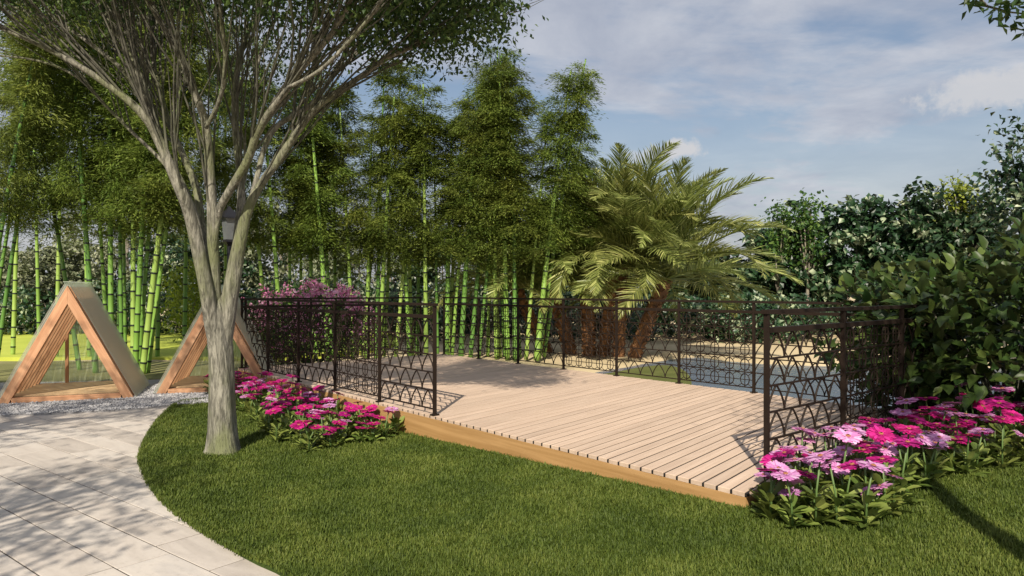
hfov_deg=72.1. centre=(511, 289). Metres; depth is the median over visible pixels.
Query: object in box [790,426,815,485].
daisy
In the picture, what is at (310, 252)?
bamboo
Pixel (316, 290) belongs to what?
flowering shrub
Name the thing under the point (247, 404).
daisy
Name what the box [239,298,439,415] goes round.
railing
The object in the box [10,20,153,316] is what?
bamboo
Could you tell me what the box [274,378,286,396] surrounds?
daisy
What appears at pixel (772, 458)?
daisy
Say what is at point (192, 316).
conifer
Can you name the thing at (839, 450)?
daisy
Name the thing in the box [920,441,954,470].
daisy
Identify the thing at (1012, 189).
broadleaf tree
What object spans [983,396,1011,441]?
daisy
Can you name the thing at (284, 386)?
daisy
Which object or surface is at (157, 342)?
bamboo
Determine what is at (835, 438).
daisy
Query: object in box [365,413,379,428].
daisy
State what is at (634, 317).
shrub
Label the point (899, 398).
daisy
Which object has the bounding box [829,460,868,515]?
daisy
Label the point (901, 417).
daisy
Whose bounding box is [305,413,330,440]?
daisy
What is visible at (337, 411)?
daisy
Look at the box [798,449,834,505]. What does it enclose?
daisy
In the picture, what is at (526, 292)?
broadleaf tree
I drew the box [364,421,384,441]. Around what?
daisy
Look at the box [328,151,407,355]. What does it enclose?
bamboo
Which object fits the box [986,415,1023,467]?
daisy
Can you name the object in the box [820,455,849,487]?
daisy
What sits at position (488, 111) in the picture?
bamboo
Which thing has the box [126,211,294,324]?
broadleaf tree
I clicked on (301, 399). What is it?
daisy
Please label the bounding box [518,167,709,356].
palm tree
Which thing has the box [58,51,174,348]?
bamboo
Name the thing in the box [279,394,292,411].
daisy
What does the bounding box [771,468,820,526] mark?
daisy
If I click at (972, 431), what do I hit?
daisy
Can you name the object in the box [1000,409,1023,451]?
daisy
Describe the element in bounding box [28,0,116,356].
bamboo
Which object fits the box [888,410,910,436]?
daisy
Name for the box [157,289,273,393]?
frame hut
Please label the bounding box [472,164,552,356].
bamboo
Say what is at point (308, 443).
daisy
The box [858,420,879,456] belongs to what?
daisy
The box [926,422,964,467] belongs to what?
daisy
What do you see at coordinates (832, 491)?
daisy
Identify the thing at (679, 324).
railing
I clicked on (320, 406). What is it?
daisy
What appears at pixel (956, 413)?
daisy
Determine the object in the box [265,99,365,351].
bamboo
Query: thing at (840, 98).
sky
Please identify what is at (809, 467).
daisy
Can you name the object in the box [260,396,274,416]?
daisy
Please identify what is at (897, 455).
daisy
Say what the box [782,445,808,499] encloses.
daisy
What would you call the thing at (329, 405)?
daisy
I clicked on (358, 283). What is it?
shrub
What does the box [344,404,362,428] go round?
daisy
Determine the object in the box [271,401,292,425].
daisy
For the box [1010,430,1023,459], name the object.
daisy
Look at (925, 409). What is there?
daisy
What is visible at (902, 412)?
daisy
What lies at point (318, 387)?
daisy
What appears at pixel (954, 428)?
daisy
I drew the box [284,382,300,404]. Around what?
daisy
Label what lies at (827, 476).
daisy
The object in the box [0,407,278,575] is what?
path
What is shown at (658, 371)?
grass bank
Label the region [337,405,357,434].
daisy
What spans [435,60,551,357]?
bamboo
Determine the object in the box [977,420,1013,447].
daisy
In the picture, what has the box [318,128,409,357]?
bamboo
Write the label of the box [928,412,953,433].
daisy
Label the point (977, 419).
daisy
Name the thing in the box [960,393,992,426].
daisy
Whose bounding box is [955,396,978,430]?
daisy
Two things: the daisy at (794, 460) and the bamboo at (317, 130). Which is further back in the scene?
the bamboo at (317, 130)
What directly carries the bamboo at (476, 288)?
on the ground at (658, 344)
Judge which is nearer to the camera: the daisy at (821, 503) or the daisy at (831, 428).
the daisy at (821, 503)
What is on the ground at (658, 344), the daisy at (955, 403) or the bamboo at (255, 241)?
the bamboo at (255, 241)
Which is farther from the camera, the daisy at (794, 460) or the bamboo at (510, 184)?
the bamboo at (510, 184)
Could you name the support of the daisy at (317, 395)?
on the lawn at (267, 567)
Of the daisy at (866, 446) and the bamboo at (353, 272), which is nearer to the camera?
the daisy at (866, 446)
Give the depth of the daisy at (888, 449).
4.39 m
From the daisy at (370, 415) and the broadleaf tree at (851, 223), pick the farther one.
the broadleaf tree at (851, 223)
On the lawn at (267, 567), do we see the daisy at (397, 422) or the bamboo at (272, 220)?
the daisy at (397, 422)
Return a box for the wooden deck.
[238,354,934,507]
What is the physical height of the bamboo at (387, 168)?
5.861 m
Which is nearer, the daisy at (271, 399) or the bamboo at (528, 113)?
the daisy at (271, 399)
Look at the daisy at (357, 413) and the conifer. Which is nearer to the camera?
the daisy at (357, 413)
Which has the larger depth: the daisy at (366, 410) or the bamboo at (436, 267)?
the bamboo at (436, 267)
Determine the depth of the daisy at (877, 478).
4.14 m
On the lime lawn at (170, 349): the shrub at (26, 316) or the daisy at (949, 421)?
the shrub at (26, 316)
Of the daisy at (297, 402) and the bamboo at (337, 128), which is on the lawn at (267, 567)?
the daisy at (297, 402)
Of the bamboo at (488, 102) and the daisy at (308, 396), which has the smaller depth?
the daisy at (308, 396)
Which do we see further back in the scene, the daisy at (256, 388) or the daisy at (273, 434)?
the daisy at (256, 388)
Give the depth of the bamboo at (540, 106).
16.58 m
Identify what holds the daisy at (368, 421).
on the lawn at (267, 567)
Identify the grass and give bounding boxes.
[0,361,286,381]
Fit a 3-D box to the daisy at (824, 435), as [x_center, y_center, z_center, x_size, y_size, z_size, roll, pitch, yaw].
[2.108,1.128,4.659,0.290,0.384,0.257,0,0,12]
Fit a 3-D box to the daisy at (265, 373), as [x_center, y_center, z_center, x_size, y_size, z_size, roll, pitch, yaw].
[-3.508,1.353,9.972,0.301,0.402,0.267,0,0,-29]
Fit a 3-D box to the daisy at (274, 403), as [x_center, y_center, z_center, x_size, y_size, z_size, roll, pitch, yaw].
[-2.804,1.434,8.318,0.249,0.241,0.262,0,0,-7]
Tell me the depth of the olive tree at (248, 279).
27.09 m
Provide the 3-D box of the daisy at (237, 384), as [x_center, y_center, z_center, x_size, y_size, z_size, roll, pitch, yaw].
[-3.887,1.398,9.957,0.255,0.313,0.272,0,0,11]
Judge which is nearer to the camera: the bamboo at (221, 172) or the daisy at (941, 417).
the daisy at (941, 417)
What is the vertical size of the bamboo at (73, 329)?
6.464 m
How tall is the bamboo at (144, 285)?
6.344 m
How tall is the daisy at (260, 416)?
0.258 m
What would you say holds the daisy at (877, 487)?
on the lawn at (267, 567)
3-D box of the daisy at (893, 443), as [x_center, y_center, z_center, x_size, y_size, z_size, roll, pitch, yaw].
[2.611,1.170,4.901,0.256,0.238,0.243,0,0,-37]
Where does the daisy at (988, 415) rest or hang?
on the lawn at (267, 567)
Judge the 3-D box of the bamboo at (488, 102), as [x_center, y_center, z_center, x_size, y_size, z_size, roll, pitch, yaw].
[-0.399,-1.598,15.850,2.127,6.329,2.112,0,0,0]
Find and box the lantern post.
[221,206,235,264]
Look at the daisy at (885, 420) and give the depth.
5.38 m
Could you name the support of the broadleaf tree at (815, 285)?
on the ground at (658, 344)
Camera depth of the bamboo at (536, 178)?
15.55 m
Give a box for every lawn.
[0,327,399,360]
[146,404,1023,575]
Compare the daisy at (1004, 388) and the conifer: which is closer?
the daisy at (1004, 388)
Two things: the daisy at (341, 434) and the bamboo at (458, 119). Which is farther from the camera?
the bamboo at (458, 119)
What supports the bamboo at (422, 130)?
on the ground at (658, 344)
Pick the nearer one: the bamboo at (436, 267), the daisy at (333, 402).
the daisy at (333, 402)
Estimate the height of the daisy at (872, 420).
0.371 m
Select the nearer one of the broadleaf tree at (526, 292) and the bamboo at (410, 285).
the bamboo at (410, 285)
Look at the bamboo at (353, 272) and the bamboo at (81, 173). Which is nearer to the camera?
the bamboo at (81, 173)
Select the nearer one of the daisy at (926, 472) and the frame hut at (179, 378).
the daisy at (926, 472)
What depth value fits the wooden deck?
7.03 m
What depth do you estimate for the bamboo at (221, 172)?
15.89 m
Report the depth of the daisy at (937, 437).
4.69 m
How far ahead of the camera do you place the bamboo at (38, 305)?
14.96 m
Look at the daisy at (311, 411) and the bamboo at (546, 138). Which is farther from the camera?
the bamboo at (546, 138)
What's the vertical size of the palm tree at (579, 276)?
4.390 m
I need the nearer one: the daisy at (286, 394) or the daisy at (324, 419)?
the daisy at (324, 419)
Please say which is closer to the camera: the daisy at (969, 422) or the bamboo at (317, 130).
the daisy at (969, 422)
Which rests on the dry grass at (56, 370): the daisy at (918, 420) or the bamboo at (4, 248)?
the bamboo at (4, 248)
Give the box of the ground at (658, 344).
[7,291,1015,372]
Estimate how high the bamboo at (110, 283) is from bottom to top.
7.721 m
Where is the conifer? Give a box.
[146,257,223,342]
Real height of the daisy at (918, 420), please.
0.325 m
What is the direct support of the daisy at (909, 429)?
on the lawn at (267, 567)
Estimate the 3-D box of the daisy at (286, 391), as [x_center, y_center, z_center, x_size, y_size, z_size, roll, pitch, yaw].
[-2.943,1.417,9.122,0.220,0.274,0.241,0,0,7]
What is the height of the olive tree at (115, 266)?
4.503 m
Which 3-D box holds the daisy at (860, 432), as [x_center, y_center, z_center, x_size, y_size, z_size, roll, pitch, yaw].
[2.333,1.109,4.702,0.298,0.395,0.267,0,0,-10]
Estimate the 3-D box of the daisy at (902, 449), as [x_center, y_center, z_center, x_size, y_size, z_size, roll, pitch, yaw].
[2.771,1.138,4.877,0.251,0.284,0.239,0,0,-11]
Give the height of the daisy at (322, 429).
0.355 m
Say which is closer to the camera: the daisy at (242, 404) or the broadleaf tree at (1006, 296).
the daisy at (242, 404)
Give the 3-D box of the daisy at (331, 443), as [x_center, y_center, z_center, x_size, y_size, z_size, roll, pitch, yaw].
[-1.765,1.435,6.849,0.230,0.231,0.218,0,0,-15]
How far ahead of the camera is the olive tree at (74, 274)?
27.61 m
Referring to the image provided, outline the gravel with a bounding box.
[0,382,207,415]
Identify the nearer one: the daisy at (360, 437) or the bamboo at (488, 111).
the daisy at (360, 437)
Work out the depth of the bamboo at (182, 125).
12.89 m
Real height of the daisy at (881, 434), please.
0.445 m
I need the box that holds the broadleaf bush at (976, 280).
[813,213,1023,423]
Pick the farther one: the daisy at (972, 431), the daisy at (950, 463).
the daisy at (972, 431)
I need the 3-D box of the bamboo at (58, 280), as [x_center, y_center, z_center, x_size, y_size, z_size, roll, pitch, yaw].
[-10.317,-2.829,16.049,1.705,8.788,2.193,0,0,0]
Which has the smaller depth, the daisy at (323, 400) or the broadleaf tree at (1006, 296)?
the daisy at (323, 400)
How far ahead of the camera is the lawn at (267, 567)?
4.24 m
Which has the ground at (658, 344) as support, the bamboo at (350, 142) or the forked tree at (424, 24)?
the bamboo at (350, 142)
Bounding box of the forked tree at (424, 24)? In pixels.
[0,0,548,455]
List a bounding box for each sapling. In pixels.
[754,197,804,337]
[788,190,836,337]
[932,172,985,249]
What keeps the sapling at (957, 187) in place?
on the ground at (658, 344)
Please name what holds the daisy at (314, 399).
on the lawn at (267, 567)
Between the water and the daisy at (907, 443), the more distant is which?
the water
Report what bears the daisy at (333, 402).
on the lawn at (267, 567)
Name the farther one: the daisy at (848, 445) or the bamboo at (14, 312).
the bamboo at (14, 312)
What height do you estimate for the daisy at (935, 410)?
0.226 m
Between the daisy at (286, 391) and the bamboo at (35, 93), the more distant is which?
the bamboo at (35, 93)
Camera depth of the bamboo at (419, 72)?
16.56 m
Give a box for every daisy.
[235,378,242,394]
[235,385,248,408]
[236,394,250,411]
[238,388,249,400]
[239,372,250,381]
[240,393,253,413]
[242,376,257,401]
[245,395,264,421]
[249,380,266,406]
[250,393,263,415]
[254,405,274,429]
[255,383,270,401]
[257,385,266,403]
[257,397,277,423]
[259,414,277,432]
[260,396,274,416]
[261,371,272,392]
[264,381,275,394]
[265,407,290,440]
[266,385,277,400]
[266,400,281,417]
[267,388,282,405]
[269,383,286,411]
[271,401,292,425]
[271,405,293,430]
[272,412,293,438]
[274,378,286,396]
[277,392,293,420]
[277,401,298,426]
[279,389,290,405]
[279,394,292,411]
[281,384,289,390]
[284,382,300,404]
[286,374,299,401]
[287,397,305,429]
[287,404,312,438]
[288,420,311,444]
[290,393,303,411]
[292,387,308,417]
[294,420,321,451]
[298,404,316,434]
[301,391,315,403]
[302,393,316,411]
[304,403,320,428]
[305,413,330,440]
[309,397,319,424]
[311,390,324,407]
[312,385,325,410]
[312,410,329,435]
[313,410,333,445]
[316,405,331,421]
[317,399,328,414]
[320,425,341,448]
[322,403,338,425]
[323,397,336,409]
[323,411,346,438]
[324,411,338,436]
[327,391,344,411]
[329,398,345,424]
[331,420,353,444]
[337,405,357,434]
[339,419,354,437]
[344,402,355,414]
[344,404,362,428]
[351,421,367,441]
[354,401,364,424]
[354,408,374,433]
[362,419,375,437]
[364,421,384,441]
[365,404,379,426]
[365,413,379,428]
[373,410,397,436]
[383,407,404,432]
[749,460,789,509]
[750,468,788,519]
[756,449,795,503]
[765,446,799,477]
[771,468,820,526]
[773,479,807,518]
[777,448,797,469]
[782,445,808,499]
[783,457,809,505]
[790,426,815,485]
[792,452,822,486]
[793,449,842,525]
[796,470,834,516]
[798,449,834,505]
[799,431,826,484]
[801,458,841,503]
[811,458,858,530]
[813,432,846,481]
[817,426,842,471]
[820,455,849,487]
[825,437,845,463]
[827,428,864,501]
[827,462,862,509]
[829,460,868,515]
[831,445,867,494]
[837,460,890,527]
[838,427,863,462]
[841,424,870,474]
[841,440,860,483]
[843,423,872,457]
[848,449,890,503]
[853,481,891,517]
[854,443,898,487]
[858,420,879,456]
[859,417,881,456]
[864,455,913,514]
[865,453,900,484]
[866,417,895,453]
[866,425,911,494]
[871,442,911,489]
[873,440,904,476]
[876,474,914,507]
[879,440,904,470]
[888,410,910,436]
[890,438,929,502]
[891,416,915,453]
[892,397,918,436]
[892,424,933,487]
[893,397,914,425]
[893,434,904,449]
[897,434,923,473]
[899,439,932,481]
[900,409,927,426]
[900,414,926,451]
[908,444,926,464]
[910,433,945,490]
[911,413,932,446]
[914,397,938,429]
[919,430,944,465]
[919,432,950,478]
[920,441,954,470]
[921,420,947,446]
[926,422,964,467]
[928,407,955,434]
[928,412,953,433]
[930,409,943,428]
[931,402,961,429]
[936,403,956,423]
[940,438,972,474]
[942,426,963,453]
[944,435,970,459]
[945,411,972,448]
[947,423,970,446]
[949,433,991,477]
[953,382,971,421]
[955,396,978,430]
[957,412,978,437]
[957,418,976,446]
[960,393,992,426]
[962,427,997,469]
[964,427,1000,459]
[965,430,994,453]
[967,416,987,436]
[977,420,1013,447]
[979,413,994,428]
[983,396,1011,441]
[983,410,998,428]
[984,399,1021,460]
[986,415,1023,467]
[988,386,1014,415]
[993,384,1013,406]
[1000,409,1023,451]
[1004,405,1023,437]
[1007,413,1023,449]
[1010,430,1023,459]
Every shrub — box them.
[0,285,116,334]
[73,271,267,334]
[233,266,398,339]
[241,270,381,364]
[359,277,550,341]
[509,282,734,342]
[658,283,849,343]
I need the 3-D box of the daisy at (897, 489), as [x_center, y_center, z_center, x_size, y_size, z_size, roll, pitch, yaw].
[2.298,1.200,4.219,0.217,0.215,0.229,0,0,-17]
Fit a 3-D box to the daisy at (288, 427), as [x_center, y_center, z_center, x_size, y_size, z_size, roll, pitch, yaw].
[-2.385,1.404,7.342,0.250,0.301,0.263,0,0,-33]
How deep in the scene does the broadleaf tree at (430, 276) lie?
25.97 m
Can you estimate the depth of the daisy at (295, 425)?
7.00 m
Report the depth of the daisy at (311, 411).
7.51 m
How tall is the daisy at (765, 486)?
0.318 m
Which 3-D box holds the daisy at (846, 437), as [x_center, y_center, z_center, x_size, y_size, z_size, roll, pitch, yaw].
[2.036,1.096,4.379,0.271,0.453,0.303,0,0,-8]
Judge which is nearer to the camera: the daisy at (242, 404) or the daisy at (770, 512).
the daisy at (770, 512)
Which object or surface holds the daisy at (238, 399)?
on the lawn at (267, 567)
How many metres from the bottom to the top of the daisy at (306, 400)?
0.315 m
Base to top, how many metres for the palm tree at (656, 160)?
5.052 m
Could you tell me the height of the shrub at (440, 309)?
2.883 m
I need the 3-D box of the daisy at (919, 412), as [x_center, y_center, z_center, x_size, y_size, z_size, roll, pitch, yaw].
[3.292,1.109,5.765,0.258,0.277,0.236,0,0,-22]
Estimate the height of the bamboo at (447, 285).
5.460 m
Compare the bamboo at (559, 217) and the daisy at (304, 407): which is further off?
the bamboo at (559, 217)
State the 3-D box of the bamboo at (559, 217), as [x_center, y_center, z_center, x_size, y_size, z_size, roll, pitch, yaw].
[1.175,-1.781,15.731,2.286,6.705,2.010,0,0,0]
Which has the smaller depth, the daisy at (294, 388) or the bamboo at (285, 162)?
the daisy at (294, 388)
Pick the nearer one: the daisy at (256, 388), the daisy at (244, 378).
the daisy at (256, 388)
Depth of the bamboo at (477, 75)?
16.57 m
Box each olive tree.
[0,236,142,318]
[0,244,117,329]
[40,189,221,325]
[219,198,362,311]
[296,227,445,331]
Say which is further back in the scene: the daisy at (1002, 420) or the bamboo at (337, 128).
the bamboo at (337, 128)
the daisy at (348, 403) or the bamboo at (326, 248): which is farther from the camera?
the bamboo at (326, 248)
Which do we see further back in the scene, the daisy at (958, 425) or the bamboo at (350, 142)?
the bamboo at (350, 142)
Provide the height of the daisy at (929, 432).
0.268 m
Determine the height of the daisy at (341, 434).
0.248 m
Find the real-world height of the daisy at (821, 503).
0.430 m
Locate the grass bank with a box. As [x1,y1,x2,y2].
[606,365,691,384]
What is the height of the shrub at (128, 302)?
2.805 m
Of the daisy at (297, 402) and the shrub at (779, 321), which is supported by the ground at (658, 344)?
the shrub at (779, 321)
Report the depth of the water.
13.52 m
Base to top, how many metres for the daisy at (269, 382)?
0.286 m
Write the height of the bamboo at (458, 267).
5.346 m
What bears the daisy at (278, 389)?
on the lawn at (267, 567)
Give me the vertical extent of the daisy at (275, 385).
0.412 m
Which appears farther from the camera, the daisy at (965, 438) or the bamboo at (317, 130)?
the bamboo at (317, 130)
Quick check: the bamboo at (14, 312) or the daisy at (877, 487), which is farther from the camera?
the bamboo at (14, 312)
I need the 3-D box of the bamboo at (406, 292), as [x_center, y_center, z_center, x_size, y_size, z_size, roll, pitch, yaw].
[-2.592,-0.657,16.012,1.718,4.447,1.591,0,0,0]
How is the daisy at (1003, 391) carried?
on the lawn at (267, 567)
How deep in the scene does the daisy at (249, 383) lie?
9.31 m
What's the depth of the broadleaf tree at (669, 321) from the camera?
24.65 m
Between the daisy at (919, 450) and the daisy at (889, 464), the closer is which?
the daisy at (889, 464)
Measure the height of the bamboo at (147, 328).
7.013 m
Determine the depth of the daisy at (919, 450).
5.01 m
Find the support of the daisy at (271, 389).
on the lawn at (267, 567)
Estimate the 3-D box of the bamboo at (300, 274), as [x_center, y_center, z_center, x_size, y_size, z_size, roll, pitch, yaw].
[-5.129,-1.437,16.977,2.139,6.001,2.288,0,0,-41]
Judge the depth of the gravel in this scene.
9.51 m
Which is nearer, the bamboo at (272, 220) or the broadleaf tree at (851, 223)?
the bamboo at (272, 220)
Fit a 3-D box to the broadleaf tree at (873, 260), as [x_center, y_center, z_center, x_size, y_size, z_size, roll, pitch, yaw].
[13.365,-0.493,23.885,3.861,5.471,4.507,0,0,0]
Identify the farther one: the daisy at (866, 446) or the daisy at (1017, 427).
the daisy at (1017, 427)
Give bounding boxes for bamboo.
[0,1,102,270]
[0,2,86,335]
[0,4,87,352]
[0,8,75,354]
[0,22,80,285]
[0,44,96,369]
[5,0,140,372]
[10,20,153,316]
[24,0,161,326]
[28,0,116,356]
[28,18,92,356]
[55,38,138,343]
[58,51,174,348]
[66,0,206,359]
[75,0,193,367]
[88,23,243,372]
[90,6,118,335]
[97,13,205,356]
[102,41,206,368]
[106,1,229,374]
[165,3,234,345]
[168,32,272,356]
[197,19,256,278]
[205,77,300,328]
[217,38,303,353]
[248,85,354,343]
[251,123,332,346]
[257,136,352,357]
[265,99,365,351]
[273,75,365,361]
[277,114,363,352]
[279,81,400,357]
[289,102,372,355]
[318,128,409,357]
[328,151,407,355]
[346,58,416,357]
[352,92,434,357]
[358,61,429,355]
[363,135,446,356]
[364,80,481,354]
[371,167,427,355]
[377,144,456,355]
[392,123,455,354]
[397,96,495,354]
[398,112,463,353]
[414,120,502,354]
[427,108,498,356]
[428,124,519,354]
[433,67,539,359]
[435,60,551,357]
[444,53,520,357]
[445,96,532,356]
[447,78,539,358]
[454,58,536,355]
[455,42,552,355]
[456,119,566,360]
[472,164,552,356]
[483,69,602,360]
[497,110,574,359]
[519,59,607,358]
[520,130,618,356]
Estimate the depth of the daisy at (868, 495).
3.95 m
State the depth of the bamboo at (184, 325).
16.50 m
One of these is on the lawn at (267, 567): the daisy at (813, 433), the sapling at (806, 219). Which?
the daisy at (813, 433)
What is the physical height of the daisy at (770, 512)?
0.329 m
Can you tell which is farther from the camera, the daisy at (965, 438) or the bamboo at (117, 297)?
the bamboo at (117, 297)
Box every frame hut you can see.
[0,286,146,403]
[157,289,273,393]
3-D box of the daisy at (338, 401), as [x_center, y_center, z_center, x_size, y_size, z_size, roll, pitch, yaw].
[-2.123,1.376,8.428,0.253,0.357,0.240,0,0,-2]
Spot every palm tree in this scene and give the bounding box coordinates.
[428,210,629,352]
[442,195,642,354]
[483,183,668,355]
[516,140,765,356]
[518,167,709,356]
[557,156,803,357]
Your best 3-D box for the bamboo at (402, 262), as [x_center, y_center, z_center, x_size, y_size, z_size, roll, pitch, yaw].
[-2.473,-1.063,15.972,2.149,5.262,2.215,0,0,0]
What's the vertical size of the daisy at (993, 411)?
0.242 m
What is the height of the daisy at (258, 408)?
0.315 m
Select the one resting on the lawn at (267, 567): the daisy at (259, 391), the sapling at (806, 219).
the daisy at (259, 391)
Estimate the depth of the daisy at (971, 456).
4.77 m
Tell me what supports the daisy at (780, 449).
on the lawn at (267, 567)
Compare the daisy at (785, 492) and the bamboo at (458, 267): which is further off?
the bamboo at (458, 267)
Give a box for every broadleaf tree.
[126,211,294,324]
[370,238,509,330]
[480,271,580,325]
[568,266,694,330]
[649,248,803,335]
[734,198,846,335]
[794,193,932,336]
[846,194,966,305]
[888,176,1009,308]
[940,229,1022,335]
[959,0,1023,40]
[963,107,1023,307]
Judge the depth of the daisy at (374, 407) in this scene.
7.77 m
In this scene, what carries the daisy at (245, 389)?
on the lawn at (267, 567)
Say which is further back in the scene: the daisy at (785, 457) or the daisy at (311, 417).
the daisy at (311, 417)
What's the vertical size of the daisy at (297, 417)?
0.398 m
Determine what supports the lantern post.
on the dry grass at (56, 370)
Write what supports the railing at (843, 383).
on the wooden deck
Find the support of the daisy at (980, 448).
on the lawn at (267, 567)
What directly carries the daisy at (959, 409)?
on the lawn at (267, 567)
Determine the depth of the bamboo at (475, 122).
15.50 m
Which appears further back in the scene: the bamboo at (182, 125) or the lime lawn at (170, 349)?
the lime lawn at (170, 349)
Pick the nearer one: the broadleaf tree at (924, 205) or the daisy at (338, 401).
the daisy at (338, 401)
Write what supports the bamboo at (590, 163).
on the ground at (658, 344)
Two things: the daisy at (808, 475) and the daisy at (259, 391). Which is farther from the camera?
the daisy at (259, 391)
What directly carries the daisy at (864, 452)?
on the lawn at (267, 567)
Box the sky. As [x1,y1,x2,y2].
[0,0,1023,289]
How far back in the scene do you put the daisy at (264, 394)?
9.47 m
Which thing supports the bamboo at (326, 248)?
on the ground at (658, 344)
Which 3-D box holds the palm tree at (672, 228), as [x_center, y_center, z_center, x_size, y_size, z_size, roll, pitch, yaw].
[3.560,-0.632,16.314,5.459,4.603,5.461,0,0,-34]
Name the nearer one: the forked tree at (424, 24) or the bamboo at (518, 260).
the forked tree at (424, 24)
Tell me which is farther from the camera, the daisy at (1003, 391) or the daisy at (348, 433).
the daisy at (348, 433)
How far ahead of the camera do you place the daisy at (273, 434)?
7.21 m
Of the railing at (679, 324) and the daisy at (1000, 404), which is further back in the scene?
the railing at (679, 324)
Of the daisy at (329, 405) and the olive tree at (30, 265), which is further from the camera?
the olive tree at (30, 265)
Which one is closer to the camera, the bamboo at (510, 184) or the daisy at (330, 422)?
the daisy at (330, 422)
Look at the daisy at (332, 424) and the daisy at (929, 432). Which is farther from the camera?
the daisy at (332, 424)
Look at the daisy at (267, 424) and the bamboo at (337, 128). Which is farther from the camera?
the bamboo at (337, 128)
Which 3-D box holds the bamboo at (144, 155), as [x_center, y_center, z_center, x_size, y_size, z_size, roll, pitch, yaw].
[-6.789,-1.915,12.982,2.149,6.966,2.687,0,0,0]
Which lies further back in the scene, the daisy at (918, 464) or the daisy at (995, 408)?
the daisy at (995, 408)
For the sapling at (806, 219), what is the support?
on the ground at (658, 344)
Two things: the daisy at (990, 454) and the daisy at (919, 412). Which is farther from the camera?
the daisy at (919, 412)
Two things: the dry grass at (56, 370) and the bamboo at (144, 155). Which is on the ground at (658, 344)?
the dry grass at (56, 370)
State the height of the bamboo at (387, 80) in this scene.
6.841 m
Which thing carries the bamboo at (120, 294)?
on the dry grass at (56, 370)
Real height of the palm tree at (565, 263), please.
3.980 m
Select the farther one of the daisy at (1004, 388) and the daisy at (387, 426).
the daisy at (387, 426)
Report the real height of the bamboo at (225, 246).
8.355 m
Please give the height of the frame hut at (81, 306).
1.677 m
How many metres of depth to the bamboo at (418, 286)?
16.91 m
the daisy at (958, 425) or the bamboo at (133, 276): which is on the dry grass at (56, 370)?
the bamboo at (133, 276)
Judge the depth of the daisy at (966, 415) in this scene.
5.50 m
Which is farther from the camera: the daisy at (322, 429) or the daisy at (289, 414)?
the daisy at (289, 414)
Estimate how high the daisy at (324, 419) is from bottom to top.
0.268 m
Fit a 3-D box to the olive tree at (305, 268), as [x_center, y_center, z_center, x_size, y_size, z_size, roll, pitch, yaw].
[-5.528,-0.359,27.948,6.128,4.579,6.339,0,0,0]
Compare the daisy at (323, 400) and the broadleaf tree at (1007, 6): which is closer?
the broadleaf tree at (1007, 6)
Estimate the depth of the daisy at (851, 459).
4.53 m
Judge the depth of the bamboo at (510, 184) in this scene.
15.40 m
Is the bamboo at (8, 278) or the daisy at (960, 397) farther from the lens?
the bamboo at (8, 278)
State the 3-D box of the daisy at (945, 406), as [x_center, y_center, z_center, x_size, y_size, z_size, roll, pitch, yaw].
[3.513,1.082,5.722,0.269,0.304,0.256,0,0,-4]
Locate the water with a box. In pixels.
[595,357,1023,407]
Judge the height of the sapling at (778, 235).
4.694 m
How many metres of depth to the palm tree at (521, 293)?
17.03 m
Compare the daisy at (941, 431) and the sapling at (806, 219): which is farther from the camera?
the sapling at (806, 219)
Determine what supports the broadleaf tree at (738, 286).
on the ground at (658, 344)
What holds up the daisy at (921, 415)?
on the lawn at (267, 567)
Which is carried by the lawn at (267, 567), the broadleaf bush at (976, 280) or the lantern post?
the broadleaf bush at (976, 280)
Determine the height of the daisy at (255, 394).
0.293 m
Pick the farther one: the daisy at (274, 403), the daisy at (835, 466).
the daisy at (274, 403)
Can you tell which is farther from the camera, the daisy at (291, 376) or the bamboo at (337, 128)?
the bamboo at (337, 128)
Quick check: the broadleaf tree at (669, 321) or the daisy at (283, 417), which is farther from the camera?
the broadleaf tree at (669, 321)
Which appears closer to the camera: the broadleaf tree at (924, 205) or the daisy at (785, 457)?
the daisy at (785, 457)
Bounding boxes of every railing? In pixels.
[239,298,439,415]
[244,297,422,367]
[442,297,960,404]
[760,304,934,476]
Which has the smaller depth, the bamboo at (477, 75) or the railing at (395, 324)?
the railing at (395, 324)
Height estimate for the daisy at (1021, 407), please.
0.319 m
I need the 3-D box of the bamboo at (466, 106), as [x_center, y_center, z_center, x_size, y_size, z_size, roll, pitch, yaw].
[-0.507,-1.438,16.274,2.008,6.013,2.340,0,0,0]
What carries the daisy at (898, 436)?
on the lawn at (267, 567)
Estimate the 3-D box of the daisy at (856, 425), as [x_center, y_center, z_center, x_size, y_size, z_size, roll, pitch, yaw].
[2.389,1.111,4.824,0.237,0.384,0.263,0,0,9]

